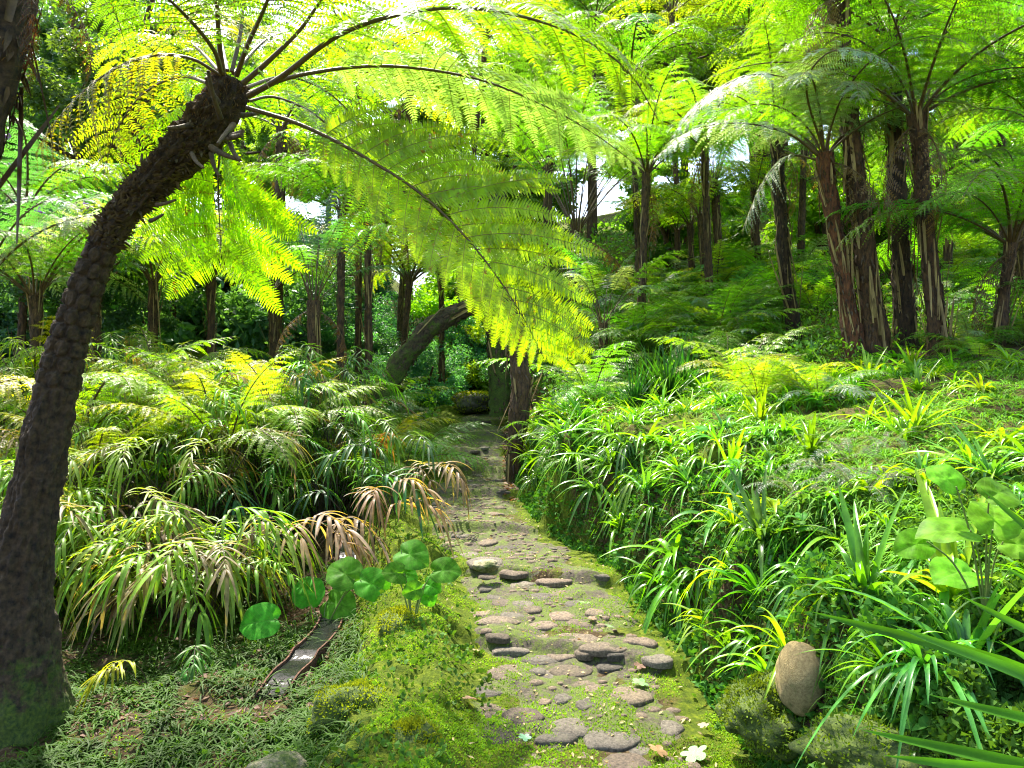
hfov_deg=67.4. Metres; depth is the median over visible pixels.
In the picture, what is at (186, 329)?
fern
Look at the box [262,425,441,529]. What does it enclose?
fern
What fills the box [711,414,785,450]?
strap leaf plant
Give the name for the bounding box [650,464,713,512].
strap leaf plant
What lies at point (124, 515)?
ribbon fern
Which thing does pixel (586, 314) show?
fern
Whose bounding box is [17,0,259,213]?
broadleaf tree
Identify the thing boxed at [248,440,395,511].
fern
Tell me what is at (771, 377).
fern
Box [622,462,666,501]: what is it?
strap leaf plant
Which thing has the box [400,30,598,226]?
broadleaf tree
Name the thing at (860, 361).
strap leaf plant
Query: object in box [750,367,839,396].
fern
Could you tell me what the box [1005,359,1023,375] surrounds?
strap leaf plant
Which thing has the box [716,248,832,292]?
fern
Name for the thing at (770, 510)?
strap leaf plant
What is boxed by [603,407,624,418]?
strap leaf plant
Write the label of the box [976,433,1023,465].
strap leaf plant
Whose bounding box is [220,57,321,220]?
broadleaf tree
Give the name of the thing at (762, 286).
fern
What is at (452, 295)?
shrub
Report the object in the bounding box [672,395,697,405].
strap leaf plant
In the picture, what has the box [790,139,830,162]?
shrub
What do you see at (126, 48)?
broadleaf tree
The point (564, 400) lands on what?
strap leaf plant
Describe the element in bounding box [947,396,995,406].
strap leaf plant
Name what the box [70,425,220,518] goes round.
ribbon fern
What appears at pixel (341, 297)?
tree fern
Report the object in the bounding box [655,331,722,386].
strap leaf plant
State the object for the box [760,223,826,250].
fern
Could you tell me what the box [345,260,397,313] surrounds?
shrub
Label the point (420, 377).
fern
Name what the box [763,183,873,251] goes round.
shrub
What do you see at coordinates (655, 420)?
strap leaf plant
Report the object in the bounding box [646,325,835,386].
fern
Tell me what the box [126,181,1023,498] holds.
undergrowth
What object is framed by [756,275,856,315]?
fern
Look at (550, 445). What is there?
strap leaf plant
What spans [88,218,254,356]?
shrub
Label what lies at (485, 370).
shrub
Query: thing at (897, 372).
strap leaf plant
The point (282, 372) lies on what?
ribbon fern
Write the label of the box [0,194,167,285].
tree fern
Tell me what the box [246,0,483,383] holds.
tree fern
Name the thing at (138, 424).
ribbon fern
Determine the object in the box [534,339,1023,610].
fine grass
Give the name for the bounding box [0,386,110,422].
fern
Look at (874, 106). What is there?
broadleaf tree
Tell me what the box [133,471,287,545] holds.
ribbon fern
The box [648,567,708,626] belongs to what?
strap leaf plant
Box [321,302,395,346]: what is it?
shrub
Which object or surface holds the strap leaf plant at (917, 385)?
on the ground at (686, 702)
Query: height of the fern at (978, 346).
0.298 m
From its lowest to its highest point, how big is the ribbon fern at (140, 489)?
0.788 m
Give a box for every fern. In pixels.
[0,0,153,244]
[0,0,663,749]
[0,116,135,425]
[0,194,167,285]
[0,199,203,372]
[0,315,166,398]
[0,335,89,424]
[0,336,234,485]
[0,338,160,532]
[0,341,90,444]
[0,353,27,432]
[0,359,141,473]
[0,361,119,390]
[0,362,106,507]
[0,369,34,460]
[0,374,178,500]
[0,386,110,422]
[0,393,158,473]
[0,394,186,553]
[0,412,207,514]
[0,417,97,455]
[0,429,75,494]
[0,439,127,529]
[0,447,142,597]
[0,460,215,591]
[0,467,96,520]
[0,473,66,560]
[0,505,76,618]
[1,216,254,383]
[1,487,105,573]
[2,401,178,518]
[7,209,268,370]
[8,383,194,498]
[31,324,302,455]
[54,485,208,608]
[55,491,166,614]
[55,499,137,640]
[55,506,317,657]
[55,509,235,644]
[55,523,292,662]
[57,517,252,591]
[57,517,295,653]
[58,203,331,376]
[59,516,166,619]
[61,504,205,596]
[62,421,318,577]
[66,408,246,518]
[67,433,190,528]
[68,415,256,542]
[68,442,262,548]
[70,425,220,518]
[72,485,175,560]
[74,377,206,503]
[74,387,251,535]
[74,660,147,714]
[80,349,323,532]
[81,549,292,657]
[83,357,358,516]
[83,516,333,647]
[85,330,205,439]
[89,325,225,367]
[93,372,272,519]
[96,427,225,507]
[98,423,316,500]
[101,349,387,519]
[101,366,219,503]
[102,335,219,374]
[107,391,311,524]
[121,386,299,527]
[127,340,253,496]
[131,398,358,549]
[133,345,253,382]
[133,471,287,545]
[134,371,275,506]
[138,404,303,531]
[141,506,254,604]
[155,45,409,383]
[167,382,361,545]
[171,349,407,522]
[173,644,217,684]
[178,210,393,389]
[180,341,327,490]
[185,359,346,522]
[185,505,292,586]
[186,349,245,374]
[186,361,303,510]
[208,464,347,596]
[216,349,351,418]
[221,516,391,581]
[232,186,408,466]
[238,141,455,424]
[245,408,404,537]
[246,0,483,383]
[246,113,489,423]
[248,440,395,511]
[251,367,344,487]
[251,393,402,533]
[254,360,410,517]
[261,351,422,496]
[261,511,379,599]
[262,411,432,446]
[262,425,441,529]
[264,421,441,459]
[266,349,376,509]
[266,431,412,483]
[272,457,440,544]
[281,438,425,509]
[284,426,431,492]
[286,346,399,499]
[288,354,353,376]
[290,180,546,408]
[290,338,378,359]
[295,378,430,449]
[296,10,501,344]
[296,431,446,516]
[302,417,411,441]
[303,425,488,484]
[305,348,373,377]
[315,411,458,471]
[315,421,495,485]
[320,373,428,390]
[320,407,397,445]
[322,398,424,411]
[330,369,436,398]
[347,191,546,404]
[350,388,436,419]
[351,478,464,558]
[364,399,413,422]
[373,241,558,428]
[389,406,427,423]
[391,368,461,414]
[391,392,429,428]
[398,460,472,526]
[402,0,573,384]
[445,247,581,482]
[451,39,740,364]
[468,338,685,414]
[477,42,627,353]
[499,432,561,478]
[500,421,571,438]
[501,380,623,500]
[518,10,744,282]
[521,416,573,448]
[525,0,671,243]
[526,322,597,358]
[529,343,593,381]
[530,301,606,329]
[536,230,688,377]
[538,353,611,376]
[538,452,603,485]
[546,308,721,374]
[548,55,770,330]
[550,342,653,376]
[551,344,651,373]
[552,366,650,398]
[561,285,672,323]
[562,260,669,300]
[562,312,631,337]
[563,321,628,356]
[566,304,680,367]
[578,283,710,330]
[580,302,664,346]
[581,302,730,366]
[582,77,802,301]
[582,260,703,309]
[585,287,629,312]
[589,276,695,311]
[595,195,712,274]
[597,0,767,243]
[603,272,726,321]
[607,157,761,275]
[607,202,748,279]
[607,313,717,339]
[608,290,762,345]
[620,140,771,292]
[623,294,820,362]
[624,72,788,280]
[632,310,749,361]
[632,316,736,350]
[645,20,920,338]
[646,283,803,335]
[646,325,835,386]
[648,259,725,278]
[652,260,739,292]
[653,35,992,362]
[653,249,750,295]
[656,0,815,256]
[656,302,780,325]
[658,270,805,349]
[659,307,779,358]
[663,241,766,287]
[664,263,797,294]
[667,277,805,316]
[672,141,817,263]
[673,238,750,281]
[681,261,797,311]
[681,306,784,346]
[682,286,778,321]
[692,0,899,267]
[692,0,1023,348]
[694,242,765,262]
[695,355,841,409]
[696,252,777,292]
[696,253,775,274]
[698,237,745,271]
[699,270,815,305]
[704,0,1023,355]
[709,0,891,357]
[710,382,775,395]
[713,263,778,280]
[714,249,813,277]
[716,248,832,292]
[718,360,843,395]
[719,277,779,312]
[726,238,807,264]
[726,247,797,269]
[730,355,869,400]
[732,475,834,506]
[740,231,829,275]
[741,278,832,312]
[747,234,831,270]
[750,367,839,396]
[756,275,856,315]
[758,361,894,402]
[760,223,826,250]
[762,49,992,256]
[766,452,893,487]
[779,270,883,300]
[783,434,909,479]
[784,462,930,505]
[792,258,885,292]
[794,248,939,273]
[796,97,1022,283]
[810,281,891,310]
[816,127,1023,346]
[829,464,972,499]
[832,426,949,460]
[836,70,1021,278]
[847,223,957,272]
[855,279,990,310]
[864,138,1023,316]
[873,30,1012,237]
[875,217,943,240]
[878,0,1012,208]
[888,1,1023,263]
[894,39,1023,223]
[898,311,1023,350]
[910,249,1001,285]
[913,246,1002,280]
[915,238,1004,262]
[918,247,995,266]
[919,281,1023,333]
[922,264,1023,331]
[927,335,1003,355]
[936,335,1021,357]
[938,232,1001,260]
[938,245,998,256]
[939,218,998,247]
[942,229,995,251]
[943,258,1001,290]
[945,279,1011,313]
[947,321,1022,344]
[948,320,991,340]
[953,218,998,254]
[954,319,1023,344]
[975,242,1002,261]
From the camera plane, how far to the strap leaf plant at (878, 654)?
2.55 m
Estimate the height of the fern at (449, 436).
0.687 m
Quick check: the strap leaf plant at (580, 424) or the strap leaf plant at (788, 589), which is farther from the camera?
the strap leaf plant at (580, 424)
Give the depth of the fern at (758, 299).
10.69 m
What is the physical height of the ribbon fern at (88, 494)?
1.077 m
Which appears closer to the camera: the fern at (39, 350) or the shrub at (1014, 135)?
the fern at (39, 350)
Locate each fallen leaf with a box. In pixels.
[463,695,476,699]
[519,734,531,740]
[632,678,647,685]
[634,661,645,668]
[648,744,667,756]
[680,745,706,761]
[697,722,708,727]
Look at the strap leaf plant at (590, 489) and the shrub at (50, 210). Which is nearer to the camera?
the strap leaf plant at (590, 489)
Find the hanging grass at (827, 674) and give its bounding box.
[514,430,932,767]
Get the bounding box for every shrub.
[0,133,111,369]
[0,279,50,341]
[0,280,88,359]
[0,282,167,370]
[0,293,16,331]
[1,207,306,381]
[4,188,218,372]
[31,205,142,230]
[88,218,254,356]
[144,254,328,349]
[190,220,378,352]
[206,188,287,293]
[215,205,363,304]
[305,309,400,366]
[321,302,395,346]
[327,291,413,354]
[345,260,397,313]
[346,332,437,377]
[348,275,387,314]
[372,326,473,408]
[375,351,465,411]
[396,275,484,348]
[408,318,463,357]
[420,351,471,390]
[424,320,482,360]
[425,261,533,326]
[434,265,483,323]
[435,314,533,388]
[444,315,528,391]
[468,224,541,250]
[478,325,550,385]
[615,173,760,282]
[656,162,721,196]
[728,139,944,255]
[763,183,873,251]
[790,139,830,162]
[866,155,966,201]
[933,121,1023,214]
[986,62,1023,148]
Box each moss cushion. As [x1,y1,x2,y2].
[306,676,398,735]
[375,604,419,635]
[386,714,442,746]
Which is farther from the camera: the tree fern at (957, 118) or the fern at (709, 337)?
the tree fern at (957, 118)
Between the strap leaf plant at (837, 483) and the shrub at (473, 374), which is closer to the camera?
the strap leaf plant at (837, 483)
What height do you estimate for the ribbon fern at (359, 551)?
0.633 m
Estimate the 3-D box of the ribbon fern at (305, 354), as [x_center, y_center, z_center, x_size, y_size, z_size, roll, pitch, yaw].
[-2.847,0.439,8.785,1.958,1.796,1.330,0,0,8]
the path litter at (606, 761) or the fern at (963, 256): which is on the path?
the path litter at (606, 761)
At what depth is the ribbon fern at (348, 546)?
5.43 m
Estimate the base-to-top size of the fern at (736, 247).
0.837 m
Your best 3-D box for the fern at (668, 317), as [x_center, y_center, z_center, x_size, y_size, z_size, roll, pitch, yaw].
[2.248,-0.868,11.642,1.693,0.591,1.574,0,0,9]
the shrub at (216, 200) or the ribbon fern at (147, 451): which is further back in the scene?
the shrub at (216, 200)
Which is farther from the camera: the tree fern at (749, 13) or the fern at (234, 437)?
the tree fern at (749, 13)
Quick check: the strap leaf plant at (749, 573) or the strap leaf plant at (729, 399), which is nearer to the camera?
the strap leaf plant at (749, 573)
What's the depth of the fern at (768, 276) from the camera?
12.31 m
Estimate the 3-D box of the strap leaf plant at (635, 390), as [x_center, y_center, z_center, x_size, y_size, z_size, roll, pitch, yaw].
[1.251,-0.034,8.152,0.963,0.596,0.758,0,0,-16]
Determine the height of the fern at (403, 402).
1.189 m
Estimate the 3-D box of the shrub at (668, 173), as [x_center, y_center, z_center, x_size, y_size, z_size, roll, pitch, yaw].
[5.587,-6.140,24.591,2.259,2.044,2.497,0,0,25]
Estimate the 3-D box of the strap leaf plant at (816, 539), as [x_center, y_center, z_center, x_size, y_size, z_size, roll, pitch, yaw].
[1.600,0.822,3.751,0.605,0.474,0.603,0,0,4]
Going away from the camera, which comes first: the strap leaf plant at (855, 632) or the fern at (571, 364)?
the strap leaf plant at (855, 632)
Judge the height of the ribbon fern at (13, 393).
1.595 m
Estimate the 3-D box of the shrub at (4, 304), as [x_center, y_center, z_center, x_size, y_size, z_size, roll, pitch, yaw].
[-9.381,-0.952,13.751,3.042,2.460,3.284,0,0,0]
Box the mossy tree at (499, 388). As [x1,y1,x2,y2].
[482,192,510,419]
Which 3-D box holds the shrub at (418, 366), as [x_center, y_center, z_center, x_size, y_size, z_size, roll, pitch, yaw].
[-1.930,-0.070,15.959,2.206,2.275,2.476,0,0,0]
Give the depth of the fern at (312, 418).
7.44 m
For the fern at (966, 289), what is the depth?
10.44 m
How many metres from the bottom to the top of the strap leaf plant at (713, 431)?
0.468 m
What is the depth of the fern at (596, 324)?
11.58 m
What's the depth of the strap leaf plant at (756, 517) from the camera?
4.03 m
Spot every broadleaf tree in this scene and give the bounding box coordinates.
[0,60,68,216]
[0,113,56,200]
[4,112,97,212]
[5,0,177,213]
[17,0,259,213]
[23,14,102,195]
[40,67,158,215]
[48,0,179,184]
[88,0,261,217]
[146,70,263,218]
[159,41,305,198]
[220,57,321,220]
[232,13,346,187]
[269,114,377,246]
[292,4,415,254]
[307,16,429,268]
[333,72,486,330]
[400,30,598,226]
[442,85,587,232]
[446,106,555,192]
[475,23,598,265]
[477,3,570,220]
[533,0,652,235]
[534,0,735,195]
[611,83,679,194]
[614,0,714,73]
[621,5,747,181]
[688,16,795,195]
[688,24,834,182]
[705,0,933,180]
[721,122,808,151]
[726,7,823,192]
[802,0,912,81]
[824,16,945,147]
[893,1,1023,91]
[910,35,1012,85]
[957,10,1009,65]
[979,0,1023,19]
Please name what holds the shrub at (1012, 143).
on the ground at (686, 702)
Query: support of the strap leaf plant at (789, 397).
on the ground at (686, 702)
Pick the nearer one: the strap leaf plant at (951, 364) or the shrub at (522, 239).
the strap leaf plant at (951, 364)
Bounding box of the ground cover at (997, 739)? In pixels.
[53,275,1023,767]
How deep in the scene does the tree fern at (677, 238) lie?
16.41 m
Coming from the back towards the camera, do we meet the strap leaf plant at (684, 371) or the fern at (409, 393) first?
the fern at (409, 393)
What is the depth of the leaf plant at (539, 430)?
8.03 m
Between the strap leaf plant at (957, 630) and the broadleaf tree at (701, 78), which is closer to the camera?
the strap leaf plant at (957, 630)
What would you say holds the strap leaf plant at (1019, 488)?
on the ground at (686, 702)
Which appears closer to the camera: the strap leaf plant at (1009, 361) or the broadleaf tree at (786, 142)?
the strap leaf plant at (1009, 361)
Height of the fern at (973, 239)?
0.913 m
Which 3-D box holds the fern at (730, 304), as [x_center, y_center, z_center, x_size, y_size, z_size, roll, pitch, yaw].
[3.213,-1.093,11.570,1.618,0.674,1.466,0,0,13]
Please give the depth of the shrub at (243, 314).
12.55 m
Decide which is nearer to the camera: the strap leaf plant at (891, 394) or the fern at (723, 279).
the strap leaf plant at (891, 394)
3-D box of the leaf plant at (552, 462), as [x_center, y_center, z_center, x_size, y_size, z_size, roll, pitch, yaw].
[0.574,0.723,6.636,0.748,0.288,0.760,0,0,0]
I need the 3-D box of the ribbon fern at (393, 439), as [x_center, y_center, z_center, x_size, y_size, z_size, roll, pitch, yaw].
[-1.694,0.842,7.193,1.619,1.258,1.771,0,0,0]
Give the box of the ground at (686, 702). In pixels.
[0,192,1023,767]
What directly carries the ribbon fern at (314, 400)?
on the ground at (686, 702)
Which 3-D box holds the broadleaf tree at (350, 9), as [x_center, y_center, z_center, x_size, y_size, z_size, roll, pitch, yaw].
[-4.742,-6.472,24.006,4.980,9.052,4.340,0,0,0]
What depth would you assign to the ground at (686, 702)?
4.71 m
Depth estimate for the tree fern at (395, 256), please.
14.33 m
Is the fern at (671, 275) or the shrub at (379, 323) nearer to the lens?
the fern at (671, 275)
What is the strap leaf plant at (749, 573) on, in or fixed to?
on the ground at (686, 702)
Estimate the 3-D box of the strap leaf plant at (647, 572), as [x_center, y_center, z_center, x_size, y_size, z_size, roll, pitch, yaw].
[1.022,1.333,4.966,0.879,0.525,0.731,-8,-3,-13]
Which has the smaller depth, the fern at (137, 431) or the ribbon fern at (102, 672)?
the ribbon fern at (102, 672)
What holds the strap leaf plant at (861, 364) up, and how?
on the ground at (686, 702)
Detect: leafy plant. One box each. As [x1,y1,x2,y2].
[684,426,707,438]
[725,458,741,465]
[775,609,792,621]
[784,512,812,530]
[803,392,833,406]
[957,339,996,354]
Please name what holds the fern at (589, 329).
on the ground at (686, 702)
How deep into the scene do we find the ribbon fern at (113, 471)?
7.11 m
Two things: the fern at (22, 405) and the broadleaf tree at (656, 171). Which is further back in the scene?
the broadleaf tree at (656, 171)
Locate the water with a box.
[257,516,362,696]
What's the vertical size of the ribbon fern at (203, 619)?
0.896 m
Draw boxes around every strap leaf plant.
[491,425,530,462]
[511,450,546,474]
[513,468,541,507]
[515,452,532,481]
[518,419,557,445]
[520,429,555,460]
[521,410,576,445]
[527,417,537,443]
[528,401,596,452]
[530,402,553,418]
[533,443,598,496]
[534,396,582,425]
[534,401,556,425]
[537,380,588,413]
[538,411,597,458]
[548,398,608,417]
[549,391,608,422]
[549,410,616,452]
[549,441,622,489]
[553,471,607,527]
[554,456,594,486]
[560,406,595,424]
[567,432,658,489]
[580,391,612,408]
[584,355,669,407]
[586,451,659,490]
[589,493,617,530]
[590,405,622,423]
[591,507,616,546]
[593,401,661,430]
[597,474,637,531]
[597,485,645,558]
[598,415,687,471]
[599,534,691,594]
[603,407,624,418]
[607,334,706,395]
[614,389,631,408]
[614,557,659,606]
[616,397,660,418]
[616,400,649,415]
[617,376,683,406]
[619,326,742,401]
[620,400,661,416]
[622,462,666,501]
[627,504,659,562]
[632,554,688,633]
[636,378,681,408]
[637,417,665,424]
[640,394,689,419]
[643,451,700,487]
[645,396,676,411]
[646,431,684,443]
[647,510,714,561]
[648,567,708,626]
[650,406,687,420]
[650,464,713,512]
[652,431,690,463]
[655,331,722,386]
[655,425,678,435]
[658,456,722,519]
[659,418,693,435]
[661,391,713,413]
[662,603,705,649]
[663,442,703,462]
[664,581,698,633]
[668,422,717,446]
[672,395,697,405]
[672,421,730,451]
[674,549,757,611]
[675,390,709,410]
[675,608,709,642]
[680,386,707,398]
[682,422,716,431]
[685,622,735,672]
[690,370,715,394]
[690,496,747,537]
[692,389,722,405]
[692,399,720,409]
[693,511,822,626]
[694,384,739,405]
[698,384,750,409]
[698,481,822,522]
[702,405,757,429]
[702,438,727,462]
[703,608,772,672]
[705,453,776,488]
[705,460,774,518]
[705,502,767,589]
[705,639,766,723]
[708,467,829,590]
[710,426,756,471]
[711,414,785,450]
[716,381,745,391]
[716,442,807,475]
[717,519,773,577]
[721,606,785,699]
[723,390,770,413]
[724,401,742,410]
[725,402,765,422]
[726,427,778,458]
[727,390,758,403]
[730,498,783,529]
[735,384,786,421]
[735,415,807,441]
[736,562,800,642]
[738,567,793,669]
[741,418,775,427]
[768,387,828,415]
[769,383,802,410]
[770,373,828,397]
[779,412,845,459]
[782,490,854,538]
[782,584,856,641]
[785,380,844,412]
[786,377,853,411]
[787,509,885,564]
[791,473,830,489]
[793,335,823,362]
[794,343,834,355]
[795,629,1005,767]
[796,446,852,468]
[797,485,906,670]
[799,623,944,731]
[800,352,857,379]
[816,398,894,425]
[819,472,864,491]
[826,460,912,511]
[826,576,1023,686]
[827,474,871,533]
[828,366,887,383]
[828,461,891,485]
[830,371,877,408]
[832,510,914,553]
[832,629,945,681]
[834,466,892,483]
[835,442,857,451]
[839,359,893,376]
[841,375,876,392]
[847,347,884,358]
[847,472,914,490]
[848,357,880,372]
[849,343,887,381]
[850,420,885,431]
[859,388,965,442]
[859,726,916,756]
[860,395,932,429]
[861,358,903,369]
[868,451,1000,491]
[869,389,892,400]
[869,539,989,602]
[870,345,910,362]
[873,376,958,432]
[874,399,906,405]
[875,341,948,376]
[877,359,905,371]
[879,357,901,374]
[879,389,914,397]
[881,466,1014,603]
[883,361,928,377]
[889,435,1001,471]
[894,342,934,366]
[896,358,940,394]
[898,448,956,473]
[910,361,955,373]
[913,420,1023,481]
[923,366,955,382]
[924,369,972,388]
[925,360,954,369]
[926,567,1016,642]
[929,355,952,364]
[936,348,964,371]
[936,372,973,393]
[943,586,1023,652]
[946,371,1000,396]
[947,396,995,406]
[948,416,1023,445]
[951,365,983,372]
[969,359,1005,373]
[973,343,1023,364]
[976,352,1023,366]
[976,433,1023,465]
[978,555,1023,577]
[980,420,1023,437]
[989,359,1023,372]
[997,481,1023,508]
[1003,428,1023,446]
[1004,448,1023,471]
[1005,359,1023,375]
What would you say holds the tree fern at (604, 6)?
on the ground at (686, 702)
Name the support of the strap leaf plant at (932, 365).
on the ground at (686, 702)
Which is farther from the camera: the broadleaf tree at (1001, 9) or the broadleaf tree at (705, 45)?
the broadleaf tree at (705, 45)
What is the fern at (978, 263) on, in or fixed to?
on the ground at (686, 702)
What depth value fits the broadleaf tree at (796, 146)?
43.25 m
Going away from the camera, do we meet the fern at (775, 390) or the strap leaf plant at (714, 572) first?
the strap leaf plant at (714, 572)
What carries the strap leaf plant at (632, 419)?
on the ground at (686, 702)
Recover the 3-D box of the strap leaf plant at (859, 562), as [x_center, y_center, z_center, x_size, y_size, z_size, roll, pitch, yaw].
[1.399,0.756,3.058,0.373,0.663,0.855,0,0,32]
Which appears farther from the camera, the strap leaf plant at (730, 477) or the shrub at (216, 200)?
the shrub at (216, 200)
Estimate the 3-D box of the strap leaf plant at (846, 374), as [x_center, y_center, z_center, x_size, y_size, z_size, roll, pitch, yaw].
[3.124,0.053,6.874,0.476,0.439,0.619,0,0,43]
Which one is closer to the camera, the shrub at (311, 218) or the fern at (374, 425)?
the fern at (374, 425)
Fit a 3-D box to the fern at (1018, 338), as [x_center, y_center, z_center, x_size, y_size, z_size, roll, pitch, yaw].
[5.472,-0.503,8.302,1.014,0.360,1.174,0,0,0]
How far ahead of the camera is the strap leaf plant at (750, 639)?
3.56 m
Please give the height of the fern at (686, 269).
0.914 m
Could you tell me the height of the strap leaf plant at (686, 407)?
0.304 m
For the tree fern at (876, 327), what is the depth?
9.07 m
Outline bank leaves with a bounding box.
[514,407,1023,767]
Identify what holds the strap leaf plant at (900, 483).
on the ground at (686, 702)
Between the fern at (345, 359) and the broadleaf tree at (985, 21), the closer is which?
the fern at (345, 359)
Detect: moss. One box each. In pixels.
[1,379,1023,767]
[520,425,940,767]
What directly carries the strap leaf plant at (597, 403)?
on the ground at (686, 702)
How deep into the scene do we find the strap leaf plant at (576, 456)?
6.56 m
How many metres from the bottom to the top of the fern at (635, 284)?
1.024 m
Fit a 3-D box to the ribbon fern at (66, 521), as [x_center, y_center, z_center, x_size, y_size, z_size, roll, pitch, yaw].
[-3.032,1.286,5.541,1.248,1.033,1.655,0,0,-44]
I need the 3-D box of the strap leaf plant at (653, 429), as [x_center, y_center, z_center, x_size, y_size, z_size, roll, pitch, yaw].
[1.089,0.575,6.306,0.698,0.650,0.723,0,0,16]
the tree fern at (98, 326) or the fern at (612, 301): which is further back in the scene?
the fern at (612, 301)
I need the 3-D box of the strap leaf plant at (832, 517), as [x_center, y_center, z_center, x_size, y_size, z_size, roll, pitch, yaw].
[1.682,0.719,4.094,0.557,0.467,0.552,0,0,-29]
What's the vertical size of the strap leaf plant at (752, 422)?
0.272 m
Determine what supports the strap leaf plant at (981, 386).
on the ground at (686, 702)
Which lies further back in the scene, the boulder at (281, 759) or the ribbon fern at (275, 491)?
the ribbon fern at (275, 491)
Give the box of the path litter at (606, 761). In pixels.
[342,405,750,767]
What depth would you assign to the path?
4.42 m
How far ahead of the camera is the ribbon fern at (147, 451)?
7.59 m
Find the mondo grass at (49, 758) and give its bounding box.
[0,559,378,767]
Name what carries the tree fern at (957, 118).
on the ground at (686, 702)
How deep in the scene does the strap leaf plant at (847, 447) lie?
4.97 m
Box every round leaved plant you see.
[239,602,294,639]
[291,556,390,620]
[381,539,461,614]
[893,464,1023,614]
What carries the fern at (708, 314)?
on the ground at (686, 702)
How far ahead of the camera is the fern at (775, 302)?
11.80 m
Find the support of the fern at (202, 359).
on the ground at (686, 702)
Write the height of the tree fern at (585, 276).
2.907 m
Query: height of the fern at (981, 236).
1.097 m
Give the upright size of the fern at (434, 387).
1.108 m
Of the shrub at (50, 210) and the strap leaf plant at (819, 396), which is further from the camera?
the shrub at (50, 210)
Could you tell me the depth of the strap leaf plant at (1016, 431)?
4.38 m
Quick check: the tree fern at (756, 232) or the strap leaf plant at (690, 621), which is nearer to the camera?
the strap leaf plant at (690, 621)
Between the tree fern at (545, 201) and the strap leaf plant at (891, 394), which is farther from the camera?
the tree fern at (545, 201)
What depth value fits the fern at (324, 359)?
14.93 m
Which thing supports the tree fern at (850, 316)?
on the ground at (686, 702)
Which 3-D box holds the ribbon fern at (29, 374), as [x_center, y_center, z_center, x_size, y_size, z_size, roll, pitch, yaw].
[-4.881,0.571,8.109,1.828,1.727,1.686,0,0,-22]
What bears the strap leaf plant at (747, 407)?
on the ground at (686, 702)
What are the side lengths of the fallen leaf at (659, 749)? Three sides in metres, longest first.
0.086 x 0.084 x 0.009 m
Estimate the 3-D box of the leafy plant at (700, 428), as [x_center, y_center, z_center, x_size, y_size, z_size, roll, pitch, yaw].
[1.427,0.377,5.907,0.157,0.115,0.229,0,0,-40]
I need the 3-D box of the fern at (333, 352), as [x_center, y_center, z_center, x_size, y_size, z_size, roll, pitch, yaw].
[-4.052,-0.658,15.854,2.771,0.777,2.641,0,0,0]
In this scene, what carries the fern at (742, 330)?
on the ground at (686, 702)
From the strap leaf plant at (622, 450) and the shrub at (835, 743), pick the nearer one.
the shrub at (835, 743)
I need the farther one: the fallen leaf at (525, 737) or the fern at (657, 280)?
the fern at (657, 280)
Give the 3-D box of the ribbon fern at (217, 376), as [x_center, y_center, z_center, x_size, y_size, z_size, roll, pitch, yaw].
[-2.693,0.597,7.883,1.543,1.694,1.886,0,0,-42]
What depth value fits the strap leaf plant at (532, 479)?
7.60 m
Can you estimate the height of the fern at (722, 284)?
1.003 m
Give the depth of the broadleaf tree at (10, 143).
25.80 m
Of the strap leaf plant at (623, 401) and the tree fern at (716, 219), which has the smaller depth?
the strap leaf plant at (623, 401)
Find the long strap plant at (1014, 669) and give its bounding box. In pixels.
[810,487,1023,767]
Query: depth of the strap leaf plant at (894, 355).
8.50 m
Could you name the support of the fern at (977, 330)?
on the ground at (686, 702)
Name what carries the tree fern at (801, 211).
on the ground at (686, 702)
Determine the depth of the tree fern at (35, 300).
8.74 m
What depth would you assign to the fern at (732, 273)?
14.32 m
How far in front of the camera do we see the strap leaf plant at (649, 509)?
5.33 m
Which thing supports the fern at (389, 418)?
on the ground at (686, 702)
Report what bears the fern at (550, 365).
on the ground at (686, 702)
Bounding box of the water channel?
[255,514,364,697]
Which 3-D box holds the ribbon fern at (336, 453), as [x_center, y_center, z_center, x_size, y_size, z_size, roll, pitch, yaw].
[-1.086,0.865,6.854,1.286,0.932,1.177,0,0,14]
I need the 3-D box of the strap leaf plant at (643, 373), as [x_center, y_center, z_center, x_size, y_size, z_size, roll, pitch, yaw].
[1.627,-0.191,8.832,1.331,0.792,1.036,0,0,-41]
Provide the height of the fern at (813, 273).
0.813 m
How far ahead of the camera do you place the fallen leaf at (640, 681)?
3.90 m
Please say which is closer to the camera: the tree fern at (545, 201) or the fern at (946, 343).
the fern at (946, 343)
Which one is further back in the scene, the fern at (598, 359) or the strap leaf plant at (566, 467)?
the fern at (598, 359)
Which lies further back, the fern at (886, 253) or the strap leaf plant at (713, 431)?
the fern at (886, 253)
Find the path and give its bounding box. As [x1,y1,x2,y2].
[430,410,703,767]
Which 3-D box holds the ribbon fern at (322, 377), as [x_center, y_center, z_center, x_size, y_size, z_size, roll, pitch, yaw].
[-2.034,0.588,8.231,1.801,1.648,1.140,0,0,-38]
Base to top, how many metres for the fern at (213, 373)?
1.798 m
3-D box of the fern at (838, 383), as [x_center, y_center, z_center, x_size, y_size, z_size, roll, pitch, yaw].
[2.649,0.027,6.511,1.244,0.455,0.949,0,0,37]
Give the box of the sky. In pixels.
[4,0,936,296]
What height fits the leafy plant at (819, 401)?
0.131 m
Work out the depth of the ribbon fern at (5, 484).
5.41 m
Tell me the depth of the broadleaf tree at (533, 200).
21.37 m
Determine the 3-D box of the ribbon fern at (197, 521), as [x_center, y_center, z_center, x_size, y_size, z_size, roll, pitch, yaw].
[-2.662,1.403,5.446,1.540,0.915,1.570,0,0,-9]
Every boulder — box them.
[245,751,308,767]
[450,390,489,413]
[472,559,498,572]
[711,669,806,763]
[775,641,824,716]
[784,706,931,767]
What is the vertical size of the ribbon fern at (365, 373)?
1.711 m

